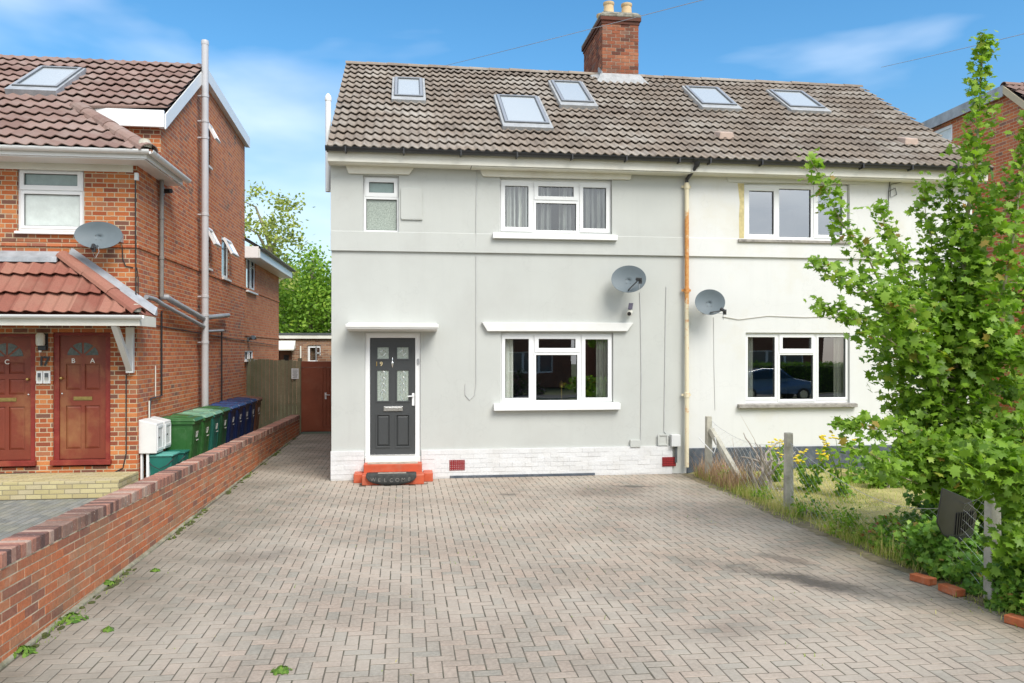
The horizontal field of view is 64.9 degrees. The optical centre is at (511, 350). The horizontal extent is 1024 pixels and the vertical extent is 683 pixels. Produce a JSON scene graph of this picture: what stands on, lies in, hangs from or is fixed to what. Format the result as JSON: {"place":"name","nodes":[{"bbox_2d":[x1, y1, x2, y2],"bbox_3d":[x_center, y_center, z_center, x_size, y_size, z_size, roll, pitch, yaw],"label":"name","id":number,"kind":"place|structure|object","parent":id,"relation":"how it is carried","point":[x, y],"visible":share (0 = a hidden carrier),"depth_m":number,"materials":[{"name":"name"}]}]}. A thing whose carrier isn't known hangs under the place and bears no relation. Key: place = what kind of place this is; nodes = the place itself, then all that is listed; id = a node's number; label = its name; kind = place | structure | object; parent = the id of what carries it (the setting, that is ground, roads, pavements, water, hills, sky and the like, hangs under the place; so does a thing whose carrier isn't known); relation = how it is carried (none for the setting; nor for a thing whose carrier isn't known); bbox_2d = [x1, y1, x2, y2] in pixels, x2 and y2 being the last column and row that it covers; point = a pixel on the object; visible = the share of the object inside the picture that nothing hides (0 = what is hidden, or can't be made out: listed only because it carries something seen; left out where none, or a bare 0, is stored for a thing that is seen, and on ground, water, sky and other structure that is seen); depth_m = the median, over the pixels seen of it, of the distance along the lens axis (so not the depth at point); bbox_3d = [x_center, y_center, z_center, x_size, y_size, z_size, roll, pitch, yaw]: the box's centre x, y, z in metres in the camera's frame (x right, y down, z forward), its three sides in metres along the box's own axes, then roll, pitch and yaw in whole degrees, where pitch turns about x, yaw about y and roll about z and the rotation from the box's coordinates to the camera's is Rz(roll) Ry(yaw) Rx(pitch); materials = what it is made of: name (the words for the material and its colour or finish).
{"place":"outdoors","nodes":[
{"label":"outdoors","id":0,"kind":"place"},
{"bbox_2d":[0,498,97,539],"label":"neighbouring drive","id":1,"kind":"structure","parent":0,"point":[16,517],"depth_m":10.98,"materials":[{"name":"concrete"}]},
{"bbox_2d":[241,433,330,482],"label":"side path","id":2,"kind":"structure","parent":0,"point":[307,442],"depth_m":15.66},
{"bbox_2d":[269,420,330,433],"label":"ground","id":3,"kind":"structure","parent":0,"point":[311,432],"depth_m":22.21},
{"bbox_2d":[0,39,295,499],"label":"brick house","id":4,"kind":"structure","parent":3,"relation":"on","point":[169,305],"depth_m":12.92,"materials":[{"name":"red brick"}]},
{"bbox_2d":[0,334,36,466],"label":"front door","id":5,"kind":"structure","parent":4,"relation":"in","point":[17,351],"depth_m":12.74,"materials":[{"name":"red wood"}]},
{"bbox_2d":[35,333,47,351],"bbox_3d":[-7.410,-0.133,12.664,0.151,0.305,0.150,0,0,-8],"label":"wall lamp","id":6,"kind":"object","parent":4,"relation":"attached to","point":[41,340],"visible":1,"depth_m":12.63,"materials":[{"name":"white plastic"}]},
{"bbox_2d":[36,371,50,383],"bbox_3d":[-7.408,0.416,12.720,0.206,0.197,0.040,0,0,-8],"label":"intercom","id":7,"kind":"object","parent":4,"relation":"attached to","point":[43,377],"visible":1,"depth_m":12.71,"materials":[{"name":"white plastic"}]},
{"bbox_2d":[14,169,83,234],"bbox_3d":[-7.303,-2.373,12.785,1.061,1.054,0.180,0,0,-8],"label":"window","id":8,"kind":"structure","parent":4,"relation":"in","point":[51,202],"depth_m":12.81,"materials":[{"name":"white plastic"}]},
{"bbox_2d":[50,333,111,465],"bbox_3d":[-6.863,0.758,12.884,0.907,2.105,0.260,0,0,-8],"label":"front door","id":9,"kind":"structure","parent":4,"relation":"in","point":[81,360],"depth_m":12.87,"materials":[{"name":"red wood"}]},
{"bbox_2d":[74,221,123,256],"bbox_3d":[-6.370,-1.725,12.520,0.718,0.607,0.460,0,0,-39],"label":"satellite dish","id":10,"kind":"object","parent":4,"relation":"attached to","point":[94,236],"visible":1,"depth_m":12.58,"materials":[{"name":"grey metal"}]},
{"bbox_2d":[139,418,162,479],"bbox_3d":[-5.900,1.651,13.182,0.305,1.077,0.360,0,0,-8],"label":"meter cupboard","id":11,"kind":"object","parent":4,"relation":"attached to","point":[150,436],"visible":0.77,"depth_m":13.02,"materials":[{"name":"white plastic"}]},
{"bbox_2d":[148,416,170,448],"bbox_3d":[-5.957,1.377,13.618,0.305,0.527,0.360,0,0,-8],"label":"meter cupboard","id":12,"kind":"object","parent":4,"relation":"attached to","point":[166,433],"visible":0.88,"depth_m":13.56,"materials":[{"name":"white plastic"}]},
{"bbox_2d":[164,187,172,195],"bbox_3d":[-6.090,-2.822,14.155,0.263,0.150,0.104,0,0,30],"label":"security camera","id":13,"kind":"object","parent":4,"relation":"attached to","point":[168,191],"visible":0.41,"depth_m":14.10,"materials":[{"name":"grey plastic"}]},
{"bbox_2d":[209,123,220,169],"bbox_3d":[-6.501,-4.461,17.462,0.274,0.966,0.565,0,0,-8],"label":"window","id":14,"kind":"structure","parent":4,"relation":"in","point":[211,129],"depth_m":17.43,"materials":[{"name":"white plastic"}]},
{"bbox_2d":[209,228,220,270],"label":"window","id":15,"kind":"structure","parent":4,"relation":"in","point":[213,237],"depth_m":17.50,"materials":[{"name":"white plastic"}]},
{"bbox_2d":[222,237,238,281],"bbox_3d":[-6.777,-2.193,19.245,0.354,1.025,0.866,0,0,-8],"label":"window","id":16,"kind":"structure","parent":4,"relation":"in","point":[227,244],"depth_m":19.37,"materials":[{"name":"white plastic"}]},
{"bbox_2d":[244,351,252,361],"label":"window","id":17,"kind":"structure","parent":4,"relation":"in","point":[248,354],"depth_m":22.23,"materials":[{"name":"white plastic"}]},
{"bbox_2d":[246,259,257,294],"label":"window","id":18,"kind":"structure","parent":4,"relation":"in","point":[249,265],"depth_m":22.45,"materials":[{"name":"white plastic"}]},
{"bbox_2d":[247,358,301,432],"bbox_3d":[-6.388,1.190,21.569,1.626,2.000,0.126,0,0,10],"label":"timber fence","id":19,"kind":"object","parent":3,"relation":"on","point":[285,394],"visible":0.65,"depth_m":21.55,"materials":[{"name":"wood"}]},
{"bbox_2d":[291,368,298,378],"bbox_3d":[-5.755,0.601,21.368,0.200,0.280,0.006,0,0,-8],"label":"notice","id":20,"kind":"object","parent":19,"relation":"attached to","point":[294,373],"visible":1,"depth_m":21.36,"materials":[{"name":"paper"}]},
{"bbox_2d":[245,180,314,296],"bbox_3d":[-11.630,-2.863,38.528,4.164,10.321,3.813,0,0,-43],"label":"garden tree","id":21,"kind":"object","parent":3,"relation":"on","point":[270,238],"visible":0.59,"depth_m":38.36,"materials":[{"name":"green plant"}]},
{"bbox_2d":[273,248,329,330],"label":"garden tree","id":22,"kind":"object","parent":3,"relation":"on","point":[294,276],"visible":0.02,"depth_m":47.94,"materials":[{"name":"green plant"}]},
{"bbox_2d":[279,333,330,360],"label":"outbuilding","id":23,"kind":"structure","parent":3,"relation":"on","point":[304,346],"depth_m":33.04,"materials":[{"name":"brown brick"}]},
{"bbox_2d":[279,350,291,359],"bbox_3d":[-9.303,1.025,33.058,0.505,2.330,0.060,0,0,-8],"label":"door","id":24,"kind":"structure","parent":23,"relation":"in","point":[281,352],"depth_m":33.03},
{"bbox_2d":[308,345,320,360],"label":"window","id":25,"kind":"structure","parent":23,"relation":"in","point":[309,346],"depth_m":33.17,"materials":[{"name":"white plastic"}]},
{"bbox_2d":[279,232,330,332],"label":"garden tree","id":26,"kind":"object","parent":3,"relation":"on","point":[306,313],"visible":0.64,"depth_m":40.70,"materials":[{"name":"green plant"}]},
{"bbox_2d":[318,355,330,360],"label":"brick pier","id":27,"kind":"structure","parent":3,"relation":"on","point":[324,357],"depth_m":25.34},
{"bbox_2d":[0,433,1023,682],"bbox_3d":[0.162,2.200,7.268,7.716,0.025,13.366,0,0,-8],"label":"driveway","id":28,"kind":"structure","parent":0,"point":[763,533],"depth_m":7.09,"materials":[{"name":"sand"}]},
{"bbox_2d":[13,645,37,658],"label":"weed","id":29,"kind":"object","parent":28,"relation":"on","point":[25,649],"visible":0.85,"depth_m":5.81,"materials":[{"name":"green plant"}]},
{"bbox_2d":[57,612,88,624],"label":"weed","id":30,"kind":"object","parent":28,"relation":"on","point":[76,620],"visible":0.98,"depth_m":6.50,"materials":[{"name":"green plant"}]},
{"bbox_2d":[102,626,113,632],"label":"weed","id":31,"kind":"object","parent":28,"relation":"on","point":[108,629],"visible":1,"depth_m":6.28,"materials":[{"name":"green plant"}]},
{"bbox_2d":[103,580,115,584],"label":"weed","id":32,"kind":"object","parent":28,"relation":"on","point":[108,582],"visible":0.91,"depth_m":7.51,"materials":[{"name":"green plant"}]},
{"bbox_2d":[0,415,299,669],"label":"brick wall","id":33,"kind":"structure","parent":28,"relation":"on","point":[57,568],"depth_m":7.51,"materials":[{"name":"brick"}]},
{"bbox_2d":[21,438,297,654],"bbox_3d":[-4.387,2.188,12.339,0.144,0.032,15.841,0,0,-8],"label":"moss","id":34,"kind":"object","parent":28,"relation":"on","point":[187,524],"visible":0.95,"depth_m":7.86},
{"bbox_2d":[36,444,286,644],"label":"wall foot weeds","id":35,"kind":"object","parent":28,"relation":"on","point":[129,570],"depth_m":7.69,"materials":[{"name":"green plant"}]},
{"bbox_2d":[270,665,292,675],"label":"weed","id":36,"kind":"object","parent":28,"relation":"on","point":[279,669],"visible":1,"depth_m":5.47,"materials":[{"name":"green plant"}]},
{"bbox_2d":[353,461,432,485],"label":"door steps","id":37,"kind":"structure","parent":28,"relation":"on","point":[416,467],"depth_m":13.45,"materials":[{"name":"red paint"}]},
{"bbox_2d":[366,471,415,484],"bbox_3d":[-1.980,2.092,13.217,0.810,0.181,0.275,0,0,-8],"label":"doormat","id":38,"kind":"object","parent":37,"relation":"on","point":[389,478],"visible":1,"depth_m":13.10,"materials":[{"name":"rubber"}]},
{"bbox_2d":[325,1,699,480],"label":"semi detached house","id":39,"kind":"structure","parent":28,"relation":"on","point":[445,282],"depth_m":14.07,"materials":[{"name":"paint"}]},
{"bbox_2d":[301,361,330,431],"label":"side gate","id":40,"kind":"structure","parent":39,"relation":"attached to","point":[315,396],"depth_m":21.32,"materials":[{"name":"brown paint"}]},
{"bbox_2d":[364,176,398,231],"bbox_3d":[-2.237,-2.502,13.807,0.608,0.964,0.088,0,0,-8],"label":"window","id":41,"kind":"structure","parent":39,"relation":"in","point":[381,194],"depth_m":13.80,"materials":[{"name":"white plastic"}]},
{"bbox_2d":[365,333,420,462],"bbox_3d":[-2.046,0.832,13.831,0.936,2.276,0.280,0,0,-8],"label":"front door","id":42,"kind":"structure","parent":39,"relation":"in","point":[392,360],"depth_m":13.80,"materials":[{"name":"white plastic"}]},
{"bbox_2d":[505,339,512,397],"bbox_3d":[-0.122,0.320,14.207,0.285,1.383,0.056,0,0,-8],"label":"curtain","id":43,"kind":"object","parent":39,"relation":"attached to","point":[508,368],"visible":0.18,"depth_m":14.21,"materials":[{"name":"fabric"}]},
{"bbox_2d":[505,187,527,226],"bbox_3d":[0.025,-2.523,14.225,0.638,1.113,0.178,0,0,-8],"label":"curtain","id":44,"kind":"object","parent":39,"relation":"attached to","point":[516,206],"visible":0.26,"depth_m":14.23,"materials":[{"name":"fabric"}]},
{"bbox_2d":[536,187,550,229],"bbox_3d":[0.550,-2.523,14.315,0.303,1.113,0.149,0,0,-8],"label":"curtain","id":45,"kind":"object","parent":39,"relation":"attached to","point":[543,216],"visible":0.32,"depth_m":14.31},
{"bbox_2d":[492,178,617,240],"bbox_3d":[0.750,-2.487,14.127,2.206,1.077,0.235,0,0,-8],"label":"window","id":46,"kind":"structure","parent":39,"relation":"in","point":[532,184],"depth_m":14.13,"materials":[{"name":"white plastic"}]},
{"bbox_2d":[493,333,620,410],"bbox_3d":[0.786,0.357,14.131,2.240,1.349,0.235,0,0,-8],"label":"window","id":47,"kind":"structure","parent":39,"relation":"in","point":[528,403],"depth_m":14.13,"materials":[{"name":"white plastic"}]},
{"bbox_2d":[558,381,564,399],"bbox_3d":[0.890,0.712,14.460,0.120,0.360,0.117,0,0,-8],"label":"ornament","id":48,"kind":"object","parent":39,"relation":"in","point":[561,384],"visible":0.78,"depth_m":14.43,"materials":[{"name":"gold metal"}]},
{"bbox_2d":[559,188,574,229],"bbox_3d":[1.020,-2.523,14.397,0.359,1.113,0.149,0,0,-8],"label":"curtain","id":49,"kind":"object","parent":39,"relation":"attached to","point":[566,216],"visible":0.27,"depth_m":14.40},
{"bbox_2d":[449,0,701,64],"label":"telephone wire","id":50,"kind":"object","parent":39,"relation":"on","point":[585,30],"visible":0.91,"depth_m":16.04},
{"bbox_2d":[583,188,604,228],"bbox_3d":[1.523,-2.523,14.433,0.541,1.113,0.178,0,0,-8],"label":"curtain","id":51,"kind":"object","parent":39,"relation":"attached to","point":[593,208],"visible":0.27,"depth_m":14.42,"materials":[{"name":"fabric"}]},
{"bbox_2d":[596,340,606,396],"bbox_3d":[1.611,0.320,14.436,0.208,1.383,0.056,0,0,-8],"label":"curtain","id":52,"kind":"object","parent":39,"relation":"attached to","point":[601,368],"visible":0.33,"depth_m":14.44,"materials":[{"name":"fabric"}]},
{"bbox_2d":[611,265,645,292],"bbox_3d":[2.080,-1.249,14.008,0.577,0.483,0.457,0,0,34],"label":"satellite dish","id":53,"kind":"object","parent":39,"relation":"attached to","point":[628,279],"visible":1,"depth_m":13.98,"materials":[{"name":"grey metal"}]},
{"bbox_2d":[627,303,632,315],"bbox_3d":[2.082,-0.730,14.190,0.101,0.236,0.231,0,0,19],"label":"security camera","id":54,"kind":"object","parent":39,"relation":"attached to","point":[630,311],"visible":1,"depth_m":14.13,"materials":[{"name":"white plastic"}]},
{"bbox_2d":[160,479,978,675],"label":"joint weeds","id":55,"kind":"object","parent":28,"relation":"on","point":[614,570],"visible":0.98,"depth_m":7.08,"materials":[{"name":"green plant"}]},
{"bbox_2d":[682,473,1017,616],"bbox_3d":[3.892,2.182,8.235,0.310,0.008,12.311,0,0,-8],"label":"soil spill","id":56,"kind":"object","parent":28,"relation":"on","point":[866,554],"visible":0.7,"depth_m":9.08,"materials":[{"name":"soil"}]},
{"bbox_2d":[711,486,1019,627],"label":"edge grass","id":57,"kind":"structure","parent":28,"relation":"on","point":[855,544],"depth_m":10.39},
{"bbox_2d":[910,572,936,585],"bbox_3d":[3.883,2.154,7.599,0.102,0.065,0.215,0,0,-26],"label":"loose brick","id":58,"kind":"object","parent":28,"relation":"on","point":[923,579],"visible":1,"depth_m":7.56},
{"bbox_2d":[938,583,964,596],"bbox_3d":[3.964,2.154,7.256,0.102,0.065,0.215,0,0,-14],"label":"loose brick","id":59,"kind":"object","parent":28,"relation":"on","point":[951,589],"visible":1,"depth_m":7.21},
{"bbox_2d":[1004,613,1023,627],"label":"loose brick","id":60,"kind":"object","parent":28,"relation":"on","point":[1013,619],"visible":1,"depth_m":6.42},
{"bbox_2d":[0,0,1023,330],"label":"sky","id":61,"kind":"structure","parent":0,"point":[275,63],"materials":[{"name":"blue"}]},
{"bbox_2d":[693,467,982,595],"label":"lawn ground","id":62,"kind":"structure","parent":0,"point":[891,494],"depth_m":11.67,"materials":[{"name":"plant"}]},
{"bbox_2d":[705,416,742,478],"bbox_3d":[3.522,1.675,13.338,0.131,1.130,0.943,0,0,-25],"label":"concrete post","id":63,"kind":"object","parent":62,"relation":"on","point":[710,433],"visible":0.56,"depth_m":13.65,"materials":[{"name":"concrete"}]},
{"bbox_2d":[712,421,783,503],"bbox_3d":[3.613,1.690,12.335,0.092,1.004,2.689,0,0,-8],"label":"wire fence","id":64,"kind":"object","parent":63,"relation":"attached to","point":[749,462],"visible":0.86,"depth_m":12.19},
{"bbox_2d":[684,409,779,490],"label":"dead weeds","id":65,"kind":"object","parent":62,"relation":"on","point":[730,476],"visible":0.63,"depth_m":13.05,"materials":[{"name":"plant"}]},
{"bbox_2d":[751,481,775,499],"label":"weed clump","id":66,"kind":"object","parent":62,"relation":"on","point":[759,493],"visible":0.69,"depth_m":11.74,"materials":[{"name":"green plant"}]},
{"bbox_2d":[741,433,795,491],"bbox_3d":[3.942,1.762,12.573,0.808,0.971,0.870,0,0,-8],"label":"dead shrub","id":67,"kind":"object","parent":62,"relation":"on","point":[766,473],"visible":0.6,"depth_m":12.44,"materials":[{"name":"plant"}]},
{"bbox_2d":[765,438,783,481],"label":"ragwort","id":68,"kind":"object","parent":62,"relation":"on","point":[777,471],"visible":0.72,"depth_m":13.19,"materials":[{"name":"green plant"}]},
{"bbox_2d":[783,432,793,511],"bbox_3d":[3.763,1.675,10.950,0.110,1.130,0.110,0,0,-8],"label":"concrete post","id":69,"kind":"object","parent":62,"relation":"on","point":[788,482],"visible":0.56,"depth_m":10.90,"materials":[{"name":"concrete"}]},
{"bbox_2d":[790,442,983,587],"bbox_3d":[4.084,1.715,9.017,0.192,0.954,3.818,0,0,-7],"label":"wire fence","id":70,"kind":"object","parent":69,"relation":"attached to","point":[873,505],"visible":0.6,"depth_m":9.31,"materials":[{"name":"metal"}]},
{"bbox_2d":[936,488,976,544],"bbox_3d":[4.181,1.550,7.565,0.581,0.578,0.067,0,0,-29],"label":"air conditioner unit","id":71,"kind":"object","parent":70,"relation":"hanging from","point":[952,518],"visible":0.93,"depth_m":7.54,"materials":[{"name":"metal"}]},
{"bbox_2d":[786,492,833,521],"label":"weed clump","id":72,"kind":"object","parent":62,"relation":"on","point":[802,509],"visible":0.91,"depth_m":10.46,"materials":[{"name":"green plant"}]},
{"bbox_2d":[694,465,926,572],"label":"long grass","id":73,"kind":"structure","parent":62,"relation":"on","point":[738,489],"depth_m":9.87,"materials":[{"name":"plant"}]},
{"bbox_2d":[793,449,829,492],"bbox_3d":[4.586,1.868,12.410,0.573,0.699,0.440,0,0,-2],"label":"ragwort","id":74,"kind":"object","parent":62,"relation":"on","point":[818,479],"visible":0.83,"depth_m":12.37,"materials":[{"name":"green plant"}]},
{"bbox_2d":[633,74,993,472],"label":"semi detached house","id":75,"kind":"structure","parent":62,"relation":"on","point":[759,233],"depth_m":14.78,"materials":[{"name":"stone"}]},
{"bbox_2d":[695,289,726,319],"bbox_3d":[3.550,-0.817,14.249,0.547,0.547,0.423,0,0,24],"label":"satellite dish","id":76,"kind":"object","parent":75,"relation":"attached to","point":[709,302],"visible":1,"depth_m":14.19,"materials":[{"name":"grey metal"}]},
{"bbox_2d":[748,338,752,396],"bbox_3d":[4.302,0.336,14.791,0.269,1.440,0.056,0,0,-8],"label":"curtain","id":77,"kind":"object","parent":75,"relation":"attached to","point":[750,367],"visible":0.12,"depth_m":14.82,"materials":[{"name":"fabric"}]},
{"bbox_2d":[738,182,850,243],"bbox_3d":[5.144,-2.520,14.726,2.166,1.103,0.195,0,0,-8],"label":"window","id":78,"kind":"structure","parent":75,"relation":"in","point":[774,188],"depth_m":14.71,"materials":[{"name":"white plastic"}]},
{"bbox_2d":[737,333,857,407],"bbox_3d":[5.206,0.350,14.724,2.278,1.360,0.215,0,0,-8],"label":"window","id":79,"kind":"structure","parent":75,"relation":"in","point":[815,401],"depth_m":14.74,"materials":[{"name":"white plastic"}]},
{"bbox_2d":[834,338,842,396],"bbox_3d":[6.114,0.336,15.030,0.218,1.440,0.056,0,0,-8],"label":"curtain","id":80,"kind":"object","parent":75,"relation":"attached to","point":[838,367],"visible":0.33,"depth_m":15.02,"materials":[{"name":"fabric"}]},
{"bbox_2d":[816,435,863,497],"bbox_3d":[4.897,1.727,12.011,0.696,0.980,0.620,0,0,2],"label":"ragwort","id":81,"kind":"object","parent":62,"relation":"on","point":[847,479],"visible":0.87,"depth_m":12.02,"materials":[{"name":"green plant"}]},
{"bbox_2d":[824,505,867,537],"bbox_3d":[3.990,2.025,9.585,0.483,0.403,0.796,0,0,26],"label":"weed clump","id":82,"kind":"object","parent":62,"relation":"on","point":[848,518],"visible":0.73,"depth_m":9.51,"materials":[{"name":"green plant"}]},
{"bbox_2d":[841,449,910,483],"bbox_3d":[6.296,1.921,13.525,1.740,0.616,0.937,0,0,-8],"label":"garden shrub","id":83,"kind":"object","parent":62,"relation":"on","point":[858,470],"visible":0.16,"depth_m":13.47,"materials":[{"name":"green plant"}]},
{"bbox_2d":[856,459,902,488],"bbox_3d":[5.824,1.954,12.761,0.671,0.546,0.695,0,0,-35],"label":"sapling","id":84,"kind":"object","parent":62,"relation":"on","point":[871,479],"visible":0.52,"depth_m":12.66,"materials":[{"name":"green plant"}]},
{"bbox_2d":[856,513,921,557],"bbox_3d":[4.262,1.996,8.816,0.791,0.469,1.081,0,0,-8],"label":"bramble","id":85,"kind":"object","parent":62,"relation":"on","point":[880,524],"visible":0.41,"depth_m":8.78,"materials":[{"name":"green plant"}]},
{"bbox_2d":[797,29,1023,577],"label":"maple tree","id":86,"kind":"object","parent":62,"relation":"on","point":[970,451],"visible":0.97,"depth_m":8.60,"materials":[{"name":"green plant"}]},
{"bbox_2d":[892,514,1012,595],"bbox_3d":[4.331,1.904,7.671,1.122,0.650,1.512,0,0,-36],"label":"maple bush","id":87,"kind":"object","parent":62,"relation":"on","point":[934,548],"visible":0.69,"depth_m":7.64,"materials":[{"name":"green plant"}]},
{"bbox_2d":[893,489,1023,535],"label":"garden shrub","id":88,"kind":"object","parent":62,"relation":"on","point":[917,505],"visible":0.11,"depth_m":9.59,"materials":[{"name":"green plant"}]},
{"bbox_2d":[922,82,1023,418],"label":"brick house","id":89,"kind":"structure","parent":62,"relation":"on","point":[947,124],"depth_m":18.77,"materials":[{"name":"red brick"}]},
{"bbox_2d":[934,124,951,141],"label":"window","id":90,"kind":"structure","parent":89,"relation":"in","point":[946,131],"depth_m":20.71,"materials":[{"name":"white plastic"}]},
{"bbox_2d":[983,493,1001,599],"bbox_3d":[4.218,1.665,7.062,0.110,1.150,0.110,0,0,-8],"label":"concrete post","id":91,"kind":"object","parent":62,"relation":"on","point":[992,513],"visible":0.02,"depth_m":7.03,"materials":[{"name":"concrete"}]},
{"bbox_2d":[975,548,1023,611],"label":"maple bush","id":92,"kind":"object","parent":62,"relation":"on","point":[1010,582],"visible":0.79,"depth_m":6.72,"materials":[{"name":"green plant"}]},
{"bbox_2d":[988,571,1023,615],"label":"bramble","id":93,"kind":"object","parent":62,"relation":"on","point":[1004,602],"visible":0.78,"depth_m":6.68,"materials":[{"name":"green plant"}]},
{"bbox_2d":[884,34,1021,66],"bbox_3d":[9.286,-5.880,14.992,0.011,3.324,12.792,0,0,5],"label":"telephone wire","id":94,"kind":"object","parent":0,"point":[950,51],"visible":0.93,"depth_m":17.51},
{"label":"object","id":95,"kind":"structure","parent":0,"visible":0},
{"bbox_2d":[149,451,179,475],"bbox_3d":[-5.753,1.938,13.269,0.420,0.505,0.446,0,0,-8],"label":"food caddy","id":96,"kind":"object","parent":95,"relation":"on","point":[159,461],"visible":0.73,"depth_m":13.11,"materials":[{"name":"teal plastic"}]},
{"bbox_2d":[162,449,189,463],"bbox_3d":[-5.759,1.948,13.772,0.401,0.485,0.427,0,0,-8],"label":"food caddy","id":97,"kind":"object","parent":95,"relation":"on","point":[182,455],"visible":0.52,"depth_m":13.65,"materials":[{"name":"teal plastic"}]},
{"bbox_2d":[161,414,203,458],"bbox_3d":[-5.810,1.652,14.155,0.627,1.072,0.626,0,0,-8],"label":"wheelie bin","id":98,"kind":"object","parent":95,"relation":"on","point":[185,431],"visible":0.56,"depth_m":13.91,"materials":[{"name":"green plastic"}]},
{"bbox_2d":[172,411,213,454],"bbox_3d":[-5.909,1.652,14.905,0.627,1.072,0.626,0,0,-8],"label":"wheelie bin","id":99,"kind":"object","parent":95,"relation":"on","point":[204,434],"visible":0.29,"depth_m":14.76,"materials":[{"name":"green plastic"}]},
{"bbox_2d":[183,408,222,450],"bbox_3d":[-6.006,1.652,15.642,0.627,1.072,0.626,0,0,-8],"label":"wheelie bin","id":100,"kind":"object","parent":95,"relation":"on","point":[214,430],"visible":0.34,"depth_m":15.51,"materials":[{"name":"green plastic"}]},
{"bbox_2d":[193,405,230,446],"bbox_3d":[-6.103,1.652,16.379,0.627,1.072,0.626,0,0,-8],"label":"wheelie bin","id":101,"kind":"object","parent":95,"relation":"on","point":[223,427],"visible":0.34,"depth_m":16.24,"materials":[{"name":"green plastic"}]},
{"bbox_2d":[210,403,238,442],"bbox_3d":[-6.205,1.652,17.150,0.627,1.072,0.626,0,0,-8],"label":"wheelie bin","id":102,"kind":"object","parent":95,"relation":"on","point":[231,424],"visible":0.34,"depth_m":16.99,"materials":[{"name":"blue plastic"}]},
{"bbox_2d":[212,401,245,438],"bbox_3d":[-6.303,1.652,17.897,0.627,1.072,0.626,0,0,-8],"label":"wheelie bin","id":103,"kind":"object","parent":95,"relation":"on","point":[238,421],"visible":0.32,"depth_m":17.78,"materials":[{"name":"blue plastic"}]},
{"bbox_2d":[220,399,251,436],"bbox_3d":[-6.402,1.652,18.641,0.627,1.072,0.626,0,0,-8],"label":"wheelie bin","id":104,"kind":"object","parent":95,"relation":"on","point":[245,417],"visible":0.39,"depth_m":18.54,"materials":[{"name":"blue plastic"}]},
{"bbox_2d":[227,397,257,433],"bbox_3d":[-6.501,1.652,19.398,0.627,1.072,0.626,0,0,-8],"label":"wheelie bin","id":105,"kind":"object","parent":95,"relation":"on","point":[251,415],"visible":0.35,"depth_m":19.27,"materials":[{"name":"blue plastic"}]},
{"bbox_2d":[234,395,262,430],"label":"wheelie bin","id":106,"kind":"object","parent":95,"relation":"on","point":[257,415],"visible":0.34,"depth_m":20.02,"materials":[{"name":"brown plastic"}]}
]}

